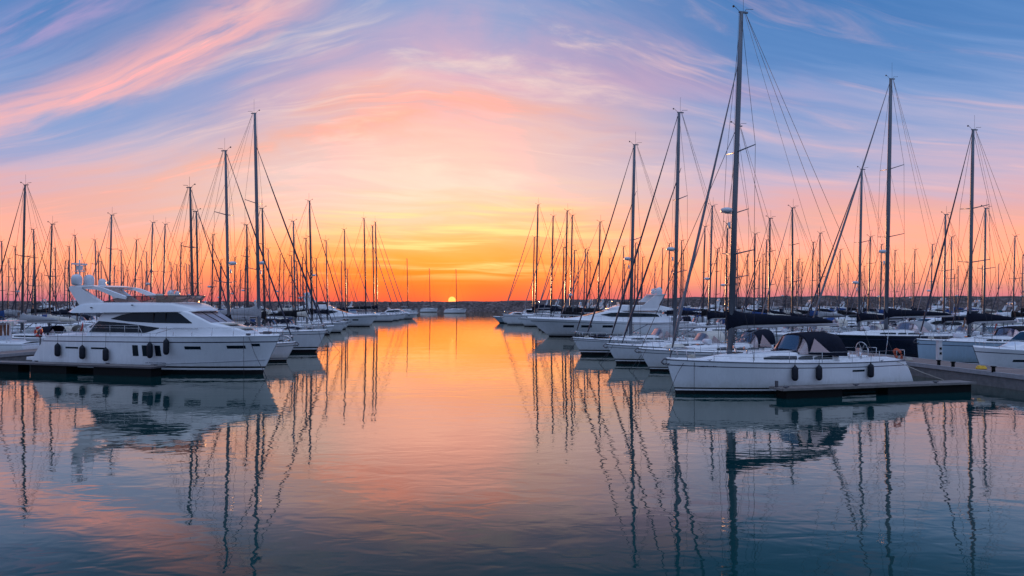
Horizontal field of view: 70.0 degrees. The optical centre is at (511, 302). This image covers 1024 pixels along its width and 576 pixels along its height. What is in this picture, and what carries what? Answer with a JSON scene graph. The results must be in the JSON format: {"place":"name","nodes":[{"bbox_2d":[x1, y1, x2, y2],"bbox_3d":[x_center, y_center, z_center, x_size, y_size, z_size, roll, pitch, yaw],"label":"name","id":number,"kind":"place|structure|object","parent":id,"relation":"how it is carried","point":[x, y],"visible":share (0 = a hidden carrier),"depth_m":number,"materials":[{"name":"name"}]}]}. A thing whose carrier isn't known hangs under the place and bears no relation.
{"place":"outdoors","nodes":[
{"label":"outdoors","id":0,"kind":"place"},
{"bbox_2d":[0,312,1023,575],"bbox_3d":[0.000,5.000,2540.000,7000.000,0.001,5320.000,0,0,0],"label":"water","id":1,"kind":"structure","parent":0,"point":[454,444],"depth_m":21.74,"materials":[{"name":"liquid"}]},
{"bbox_2d":[0,239,27,323],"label":"sailing boat","id":2,"kind":"object","parent":1,"relation":"on","point":[2,314],"visible":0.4,"depth_m":118.64,"materials":[{"name":"white plastic"}]},
{"bbox_2d":[0,256,29,318],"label":"sailing boat","id":3,"kind":"object","parent":1,"relation":"on","point":[18,311],"visible":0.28,"depth_m":150.29,"materials":[{"name":"white plastic"}]},
{"bbox_2d":[0,348,37,360],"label":"pontoon","id":4,"kind":"object","parent":1,"relation":"on","point":[16,355],"visible":0.03,"depth_m":59.90,"materials":[{"name":"concrete"}]},
{"bbox_2d":[0,245,39,323],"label":"sailing boat","id":5,"kind":"object","parent":1,"relation":"on","point":[12,312],"visible":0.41,"depth_m":127.20,"materials":[{"name":"white plastic"}]},
{"bbox_2d":[0,320,41,350],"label":"motor cruiser","id":6,"kind":"object","parent":1,"relation":"on","point":[8,342],"visible":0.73,"depth_m":70.62,"materials":[{"name":"white plastic"}]},
{"bbox_2d":[8,258,47,318],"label":"sailing boat","id":7,"kind":"object","parent":1,"relation":"on","point":[28,310],"visible":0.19,"depth_m":154.65,"materials":[{"name":"white plastic"}]},
{"bbox_2d":[0,227,64,332],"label":"sailing boat","id":8,"kind":"object","parent":1,"relation":"on","point":[16,326],"visible":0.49,"depth_m":112.10,"materials":[{"name":"white plastic"}]},
{"bbox_2d":[9,242,64,317],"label":"sailing boat","id":9,"kind":"object","parent":1,"relation":"on","point":[38,311],"visible":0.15,"depth_m":146.07,"materials":[{"name":"white plastic"}]},
{"bbox_2d":[0,182,87,341],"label":"sailing boat","id":10,"kind":"object","parent":1,"relation":"on","point":[47,330],"visible":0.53,"depth_m":76.98,"materials":[{"name":"metal"}]},
{"bbox_2d":[27,243,73,315],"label":"sailing boat","id":11,"kind":"object","parent":1,"relation":"on","point":[55,269],"visible":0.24,"depth_m":140.23,"materials":[{"name":"white plastic"}]},
{"bbox_2d":[18,220,94,332],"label":"sailing boat","id":12,"kind":"object","parent":1,"relation":"on","point":[77,328],"visible":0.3,"depth_m":82.31,"materials":[{"name":"metal"}]},
{"bbox_2d":[40,245,91,319],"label":"sailing boat","id":13,"kind":"object","parent":1,"relation":"on","point":[69,309],"visible":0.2,"depth_m":136.52,"materials":[{"name":"white plastic"}]},
{"bbox_2d":[41,230,100,330],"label":"sailing boat","id":14,"kind":"object","parent":1,"relation":"on","point":[69,313],"visible":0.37,"depth_m":124.54,"materials":[{"name":"white plastic"}]},
{"bbox_2d":[0,360,165,376],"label":"finger pontoon","id":15,"kind":"object","parent":1,"relation":"on","point":[153,370],"visible":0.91,"depth_m":50.95,"materials":[{"name":"grey concrete"}]},
{"bbox_2d":[65,234,108,322],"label":"sailing boat","id":16,"kind":"object","parent":1,"relation":"on","point":[82,319],"visible":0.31,"depth_m":131.48,"materials":[{"name":"white plastic"}]},
{"bbox_2d":[83,257,108,320],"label":"sailing boat","id":17,"kind":"object","parent":1,"relation":"on","point":[87,317],"visible":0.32,"depth_m":146.03,"materials":[{"name":"white plastic"}]},
{"bbox_2d":[74,213,142,326],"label":"sailing boat","id":18,"kind":"object","parent":1,"relation":"on","point":[110,261],"visible":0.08,"depth_m":93.47,"materials":[{"name":"metal"}]},
{"bbox_2d":[121,238,158,295],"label":"sailing boat","id":19,"kind":"object","parent":1,"relation":"on","point":[135,259],"visible":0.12,"depth_m":118.22,"materials":[{"name":"white plastic"}]},
{"bbox_2d":[129,220,181,294],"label":"sailing boat","id":20,"kind":"object","parent":1,"relation":"on","point":[151,271],"visible":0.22,"depth_m":106.18,"materials":[{"name":"white plastic"}]},
{"bbox_2d":[26,260,290,373],"bbox_3d":[-25.278,0.925,53.246,21.182,9.050,4.890,0,0,17],"label":"motor yacht","id":21,"kind":"object","parent":1,"relation":"on","point":[202,338],"visible":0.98,"depth_m":51.19,"materials":[{"name":"white plastic"}]},
{"bbox_2d":[163,327,168,354],"bbox_3d":[-23.714,2.643,50.157,0.400,1.935,0.400,0,0,17],"label":"fender","id":22,"kind":"object","parent":21,"relation":"hanging from","point":[166,346],"visible":1,"depth_m":50.01,"materials":[{"name":"rubber"}]},
{"bbox_2d":[142,224,190,295],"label":"sailing boat","id":23,"kind":"object","parent":1,"relation":"on","point":[165,236],"visible":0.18,"depth_m":111.01,"materials":[{"name":"white plastic"}]},
{"bbox_2d":[164,241,206,302],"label":"sailing boat","id":24,"kind":"object","parent":1,"relation":"on","point":[180,271],"visible":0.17,"depth_m":129.71,"materials":[{"name":"white plastic"}]},
{"bbox_2d":[151,177,232,320],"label":"sailing boat","id":25,"kind":"object","parent":1,"relation":"on","point":[191,241],"visible":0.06,"depth_m":68.83,"materials":[{"name":"metal"}]},
{"bbox_2d":[169,208,247,324],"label":"sailing boat","id":26,"kind":"object","parent":1,"relation":"on","point":[197,272],"visible":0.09,"depth_m":80.88,"materials":[{"name":"metal"}]},
{"bbox_2d":[194,228,243,324],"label":"sailing boat","id":27,"kind":"object","parent":1,"relation":"on","point":[211,278],"visible":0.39,"depth_m":124.35,"materials":[{"name":"white plastic"}]},
{"bbox_2d":[175,146,298,360],"bbox_3d":[-24.653,-4.408,63.323,13.774,19.716,4.170,0,0,14],"label":"sailing boat","id":28,"kind":"object","parent":1,"relation":"on","point":[282,350],"visible":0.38,"depth_m":63.19,"materials":[{"name":"metal"}]},
{"bbox_2d":[213,223,279,328],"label":"sailing boat","id":29,"kind":"object","parent":1,"relation":"on","point":[240,319],"visible":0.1,"depth_m":85.74,"materials":[{"name":"metal"}]},
{"bbox_2d":[183,110,328,352],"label":"sailing boat","id":30,"kind":"object","parent":1,"relation":"on","point":[308,340],"visible":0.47,"depth_m":73.89,"materials":[{"name":"metal"}]},
{"bbox_2d":[243,244,287,322],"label":"sailing boat","id":31,"kind":"object","parent":1,"relation":"on","point":[254,320],"visible":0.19,"depth_m":132.24,"materials":[{"name":"white plastic"}]},
{"bbox_2d":[231,207,313,329],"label":"sailing boat","id":32,"kind":"object","parent":1,"relation":"on","point":[263,316],"visible":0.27,"depth_m":92.65,"materials":[{"name":"metal"}]},
{"bbox_2d":[261,254,300,318],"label":"sailing boat","id":33,"kind":"object","parent":1,"relation":"on","point":[279,310],"visible":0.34,"depth_m":172.14,"materials":[{"name":"white plastic"}]},
{"bbox_2d":[252,219,326,329],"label":"sailing boat","id":34,"kind":"object","parent":1,"relation":"on","point":[272,322],"visible":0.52,"depth_m":108.16,"materials":[{"name":"metal"}]},
{"bbox_2d":[268,254,313,323],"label":"sailing boat","id":35,"kind":"object","parent":1,"relation":"on","point":[279,320],"visible":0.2,"depth_m":117.04,"materials":[{"name":"white plastic"}]},
{"bbox_2d":[276,261,315,319],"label":"sailing boat","id":36,"kind":"object","parent":1,"relation":"on","point":[298,297],"visible":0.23,"depth_m":128.07,"materials":[{"name":"white plastic"}]},
{"bbox_2d":[274,236,333,334],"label":"sailing boat","id":37,"kind":"object","parent":1,"relation":"on","point":[329,328],"visible":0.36,"depth_m":112.71,"materials":[{"name":"white plastic"}]},
{"bbox_2d":[261,199,347,332],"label":"sailing boat","id":38,"kind":"object","parent":1,"relation":"on","point":[338,327],"visible":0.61,"depth_m":121.00,"materials":[{"name":"metal"}]},
{"bbox_2d":[301,257,335,319],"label":"sailing boat","id":39,"kind":"object","parent":1,"relation":"on","point":[316,292],"visible":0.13,"depth_m":145.62,"materials":[{"name":"white plastic"}]},
{"bbox_2d":[292,235,350,328],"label":"sailing boat","id":40,"kind":"object","parent":1,"relation":"on","point":[323,312],"visible":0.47,"depth_m":135.91,"materials":[{"name":"metal"}]},
{"bbox_2d":[296,292,377,326],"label":"motor yacht","id":41,"kind":"object","parent":1,"relation":"on","point":[361,319],"visible":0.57,"depth_m":150.36,"materials":[{"name":"white plastic"}]},
{"bbox_2d":[319,228,373,313],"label":"sailing boat","id":42,"kind":"object","parent":1,"relation":"on","point":[346,303],"visible":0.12,"depth_m":165.73,"materials":[{"name":"metal"}]},
{"bbox_2d":[338,218,396,321],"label":"sailing boat","id":43,"kind":"object","parent":1,"relation":"on","point":[385,318],"visible":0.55,"depth_m":189.49,"materials":[{"name":"metal"}]},
{"bbox_2d":[348,225,403,320],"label":"sailing boat","id":44,"kind":"object","parent":1,"relation":"on","point":[396,318],"visible":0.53,"depth_m":198.48,"materials":[{"name":"metal"}]},
{"bbox_2d":[349,221,406,319],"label":"sailing boat","id":45,"kind":"object","parent":1,"relation":"on","point":[377,306],"visible":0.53,"depth_m":208.37,"materials":[{"name":"metal"}]},
{"bbox_2d":[386,307,417,318],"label":"motor cruiser","id":46,"kind":"object","parent":1,"relation":"on","point":[410,315],"visible":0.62,"depth_m":217.79,"materials":[{"name":"white plastic"}]},
{"bbox_2d":[396,259,417,312],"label":"sailing boat","id":47,"kind":"object","parent":1,"relation":"on","point":[411,310],"visible":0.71,"depth_m":299.87,"materials":[{"name":"metal"}]},
{"bbox_2d":[420,268,437,311],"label":"sailing boat","id":48,"kind":"object","parent":1,"relation":"on","point":[430,309],"visible":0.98,"depth_m":365.14,"materials":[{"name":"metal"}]},
{"bbox_2d":[444,272,466,312],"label":"sailing boat","id":49,"kind":"object","parent":1,"relation":"on","point":[456,310],"visible":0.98,"depth_m":333.15,"materials":[{"name":"metal"}]},
{"bbox_2d":[0,298,1021,311],"bbox_3d":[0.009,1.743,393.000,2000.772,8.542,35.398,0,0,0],"label":"breakwater","id":50,"kind":"object","parent":1,"relation":"in","point":[497,306],"visible":0.27,"depth_m":386.38,"materials":[{"name":"grey stone"}]},
{"bbox_2d":[500,236,554,323],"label":"sailing boat","id":51,"kind":"object","parent":1,"relation":"on","point":[532,303],"visible":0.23,"depth_m":171.45,"materials":[{"name":"metal"}]},
{"bbox_2d":[502,198,569,324],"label":"sailing boat","id":52,"kind":"object","parent":1,"relation":"on","point":[511,319],"visible":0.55,"depth_m":162.09,"materials":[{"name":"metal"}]},
{"bbox_2d":[518,214,586,325],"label":"sailing boat","id":53,"kind":"object","parent":1,"relation":"on","point":[526,321],"visible":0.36,"depth_m":152.35,"materials":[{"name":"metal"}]},
{"bbox_2d":[535,215,596,317],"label":"sailing boat","id":54,"kind":"object","parent":1,"relation":"on","point":[571,276],"visible":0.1,"depth_m":142.48,"materials":[{"name":"metal"}]},
{"bbox_2d":[541,242,590,331],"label":"sailing boat","id":55,"kind":"object","parent":1,"relation":"on","point":[566,313],"visible":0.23,"depth_m":123.79,"materials":[{"name":"white metal"}]},
{"bbox_2d":[535,209,606,329],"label":"sailing boat","id":56,"kind":"object","parent":1,"relation":"on","point":[578,310],"visible":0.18,"depth_m":133.37,"materials":[{"name":"metal"}]},
{"bbox_2d":[552,249,599,316],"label":"sailing boat","id":57,"kind":"object","parent":1,"relation":"on","point":[572,311],"visible":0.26,"depth_m":113.05,"materials":[{"name":"white metal"}]},
{"bbox_2d":[565,247,607,312],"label":"sailing boat","id":58,"kind":"object","parent":1,"relation":"on","point":[585,263],"visible":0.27,"depth_m":128.68,"materials":[{"name":"white metal"}]},
{"bbox_2d":[560,220,624,316],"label":"sailing boat","id":59,"kind":"object","parent":1,"relation":"on","point":[598,268],"visible":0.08,"depth_m":119.52,"materials":[{"name":"metal"}]},
{"bbox_2d":[527,281,696,336],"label":"motor yacht","id":60,"kind":"object","parent":1,"relation":"on","point":[603,321],"visible":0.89,"depth_m":106.01,"materials":[{"name":"white plastic"}]},
{"bbox_2d":[569,141,707,354],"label":"sailing boat","id":61,"kind":"object","parent":1,"relation":"on","point":[588,345],"visible":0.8,"depth_m":69.92,"materials":[{"name":"metal"}]},
{"bbox_2d":[615,243,663,310],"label":"sailing boat","id":62,"kind":"object","parent":1,"relation":"on","point":[635,265],"visible":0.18,"depth_m":139.10,"materials":[{"name":"white metal"}]},
{"bbox_2d":[655,242,696,321],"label":"sailing boat","id":63,"kind":"object","parent":1,"relation":"on","point":[685,318],"visible":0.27,"depth_m":132.53,"materials":[{"name":"white metal"}]},
{"bbox_2d":[603,108,758,363],"bbox_3d":[14.087,-5.772,60.674,13.774,22.444,4.170,0,0,-12],"label":"sailing boat","id":64,"kind":"object","parent":1,"relation":"on","point":[624,353],"visible":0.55,"depth_m":60.17,"materials":[{"name":"metal"}]},
{"bbox_2d":[659,239,707,322],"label":"sailing boat","id":65,"kind":"object","parent":1,"relation":"on","point":[687,313],"visible":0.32,"depth_m":125.09,"materials":[{"name":"white metal"}]},
{"bbox_2d":[664,249,713,321],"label":"sailing boat","id":66,"kind":"object","parent":1,"relation":"on","point":[691,309],"visible":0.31,"depth_m":174.69,"materials":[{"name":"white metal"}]},
{"bbox_2d":[677,225,738,325],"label":"sailing boat","id":67,"kind":"object","parent":1,"relation":"on","point":[703,312],"visible":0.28,"depth_m":118.53,"materials":[{"name":"white metal"}]},
{"bbox_2d":[671,203,756,336],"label":"sailing boat","id":68,"kind":"object","parent":1,"relation":"on","point":[712,315],"visible":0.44,"depth_m":94.15,"materials":[{"name":"metal"}]},
{"bbox_2d":[693,247,740,324],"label":"sailing boat","id":69,"kind":"object","parent":1,"relation":"on","point":[715,290],"visible":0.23,"depth_m":112.91,"materials":[{"name":"white metal"}]},
{"bbox_2d":[634,121,811,371],"bbox_3d":[15.818,-4.418,54.325,14.374,19.736,4.170,0,0,-13],"label":"sailing boat","id":70,"kind":"object","parent":1,"relation":"on","point":[653,358],"visible":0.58,"depth_m":53.38,"materials":[{"name":"metal"}]},
{"bbox_2d":[692,221,774,329],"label":"sailing boat","id":71,"kind":"object","parent":1,"relation":"on","point":[726,249],"visible":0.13,"depth_m":100.63,"materials":[{"name":"metal"}]},
{"bbox_2d":[716,248,761,320],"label":"sailing boat","id":72,"kind":"object","parent":1,"relation":"on","point":[745,311],"visible":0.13,"depth_m":141.68,"materials":[{"name":"white metal"}]},
{"bbox_2d":[738,254,764,311],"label":"sailing boat","id":73,"kind":"object","parent":1,"relation":"on","point":[746,286],"visible":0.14,"depth_m":151.84,"materials":[{"name":"white metal"}]},
{"bbox_2d":[736,232,787,328],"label":"sailing boat","id":74,"kind":"object","parent":1,"relation":"on","point":[754,261],"visible":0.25,"depth_m":105.72,"materials":[{"name":"white metal"}]},
{"bbox_2d":[746,255,778,311],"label":"sailing boat","id":75,"kind":"object","parent":1,"relation":"on","point":[762,273],"visible":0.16,"depth_m":147.56,"materials":[{"name":"white metal"}]},
{"bbox_2d":[743,238,795,314],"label":"sailing boat","id":76,"kind":"object","parent":1,"relation":"on","point":[775,312],"visible":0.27,"depth_m":128.91,"materials":[{"name":"white metal"}]},
{"bbox_2d":[735,215,810,340],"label":"sailing boat","id":77,"kind":"object","parent":1,"relation":"on","point":[768,284],"visible":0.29,"depth_m":90.24,"materials":[{"name":"metal"}]},
{"bbox_2d":[661,5,912,393],"bbox_3d":[15.514,-6.058,41.745,15.374,23.016,4.270,0,0,-15],"label":"sailing boat","id":78,"kind":"object","parent":1,"relation":"on","point":[746,371],"visible":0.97,"depth_m":40.68,"materials":[{"name":"metal"}]},
{"bbox_2d":[770,259,806,314],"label":"sailing boat","id":79,"kind":"object","parent":1,"relation":"on","point":[788,312],"visible":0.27,"depth_m":137.38,"materials":[{"name":"white plastic"}]},
{"bbox_2d":[782,258,818,316],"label":"sailing boat","id":80,"kind":"object","parent":1,"relation":"on","point":[804,312],"visible":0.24,"depth_m":141.90,"materials":[{"name":"white plastic"}]},
{"bbox_2d":[762,205,848,342],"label":"sailing boat","id":81,"kind":"object","parent":1,"relation":"on","point":[785,331],"visible":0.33,"depth_m":84.01,"materials":[{"name":"metal"}]},
{"bbox_2d":[789,242,849,325],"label":"sailing boat","id":82,"kind":"object","parent":1,"relation":"on","point":[816,314],"visible":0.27,"depth_m":121.38,"materials":[{"name":"white metal"}]},
{"bbox_2d":[796,231,855,332],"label":"sailing boat","id":83,"kind":"object","parent":1,"relation":"on","point":[826,315],"visible":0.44,"depth_m":109.69,"materials":[{"name":"white metal"}]},
{"bbox_2d":[821,248,873,325],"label":"sailing boat","id":84,"kind":"object","parent":1,"relation":"on","point":[844,312],"visible":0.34,"depth_m":126.91,"materials":[{"name":"white plastic"}]},
{"bbox_2d":[689,335,1023,390],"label":"pontoon","id":85,"kind":"object","parent":1,"relation":"on","point":[1007,377],"visible":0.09,"depth_m":45.92,"materials":[{"name":"concrete"}]},
{"bbox_2d":[935,340,942,359],"bbox_3d":[30.600,3.415,52.400,0.380,1.450,0.340,0,0,-11],"label":"service pedestal","id":86,"kind":"object","parent":85,"relation":"on","point":[939,356],"visible":0.95,"depth_m":52.27,"materials":[{"name":"white plastic"}]},
{"bbox_2d":[801,166,913,332],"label":"sailing boat","id":87,"kind":"object","parent":1,"relation":"on","point":[865,317],"visible":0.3,"depth_m":78.92,"materials":[{"name":"metal"}]},
{"bbox_2d":[769,380,976,398],"bbox_3d":[19.769,4.725,39.800,12.460,1.190,1.210,0,0,-15],"label":"finger pontoon","id":88,"kind":"object","parent":1,"relation":"on","point":[835,390],"visible":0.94,"depth_m":39.59,"materials":[{"name":"concrete"}]},
{"bbox_2d":[839,235,909,331],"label":"sailing boat","id":89,"kind":"object","parent":1,"relation":"on","point":[868,312],"visible":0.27,"depth_m":104.71,"materials":[{"name":"metal"}]},
{"bbox_2d":[856,244,906,323],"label":"sailing boat","id":90,"kind":"object","parent":1,"relation":"on","point":[881,311],"visible":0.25,"depth_m":133.47,"materials":[{"name":"white metal"}]},
{"bbox_2d":[806,75,966,357],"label":"sailing boat","id":91,"kind":"object","parent":1,"relation":"on","point":[902,335],"visible":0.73,"depth_m":66.66,"materials":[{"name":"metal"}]},
{"bbox_2d":[876,249,917,320],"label":"sailing boat","id":92,"kind":"object","parent":1,"relation":"on","point":[895,257],"visible":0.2,"depth_m":141.63,"materials":[{"name":"white metal"}]},
{"bbox_2d":[896,248,938,321],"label":"sailing boat","id":93,"kind":"object","parent":1,"relation":"on","point":[914,283],"visible":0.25,"depth_m":138.16,"materials":[{"name":"white metal"}]},
{"bbox_2d":[893,309,962,331],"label":"motor cruiser","id":94,"kind":"object","parent":1,"relation":"on","point":[932,322],"visible":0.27,"depth_m":92.17,"materials":[{"name":"white plastic"}]},
{"bbox_2d":[908,244,955,324],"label":"sailing boat","id":95,"kind":"object","parent":1,"relation":"on","point":[931,281],"visible":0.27,"depth_m":126.29,"materials":[{"name":"white metal"}]},
{"bbox_2d":[924,298,952,312],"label":"motor cruiser","id":96,"kind":"object","parent":1,"relation":"on","point":[934,306],"visible":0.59,"depth_m":227.49,"materials":[{"name":"white plastic"}]},
{"bbox_2d":[910,206,996,333],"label":"sailing boat","id":97,"kind":"object","parent":1,"relation":"on","point":[950,319],"visible":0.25,"depth_m":84.22,"materials":[{"name":"metal"}]},
{"bbox_2d":[929,235,988,331],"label":"sailing boat","id":98,"kind":"object","parent":1,"relation":"on","point":[950,278],"visible":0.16,"depth_m":114.61,"materials":[{"name":"white metal"}]},
{"bbox_2d":[913,115,1023,363],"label":"sailing boat","id":99,"kind":"object","parent":1,"relation":"on","point":[958,347],"visible":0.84,"depth_m":58.59,"materials":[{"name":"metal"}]},
{"bbox_2d":[947,205,1023,335],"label":"sailing boat","id":100,"kind":"object","parent":1,"relation":"on","point":[983,326],"visible":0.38,"depth_m":77.78,"materials":[{"name":"metal"}]},
{"bbox_2d":[973,331,1023,368],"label":"motor cruiser","id":101,"kind":"object","parent":1,"relation":"on","point":[1010,353],"visible":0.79,"depth_m":49.61,"materials":[{"name":"white plastic"}]},
{"bbox_2d":[987,235,1023,333],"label":"sailing boat","id":102,"kind":"object","parent":1,"relation":"on","point":[1018,314],"visible":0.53,"depth_m":109.63,"materials":[{"name":"white metal"}]},
{"bbox_2d":[995,302,1021,325],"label":"motor cruiser","id":103,"kind":"object","parent":1,"relation":"on","point":[1003,312],"visible":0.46,"depth_m":139.79,"materials":[{"name":"white plastic"}]},
{"bbox_2d":[1006,250,1023,321],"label":"sailing boat","id":104,"kind":"object","parent":1,"relation":"on","point":[1022,309],"visible":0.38,"depth_m":164.36,"materials":[{"name":"white metal"}]},
{"bbox_2d":[0,0,1023,301],"label":"sky","id":105,"kind":"structure","parent":0,"point":[443,125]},
{"bbox_2d":[457,295,1021,301],"bbox_3d":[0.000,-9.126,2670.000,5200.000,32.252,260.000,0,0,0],"label":"hills","id":106,"kind":"structure","parent":0,"point":[809,297],"depth_m":2584.29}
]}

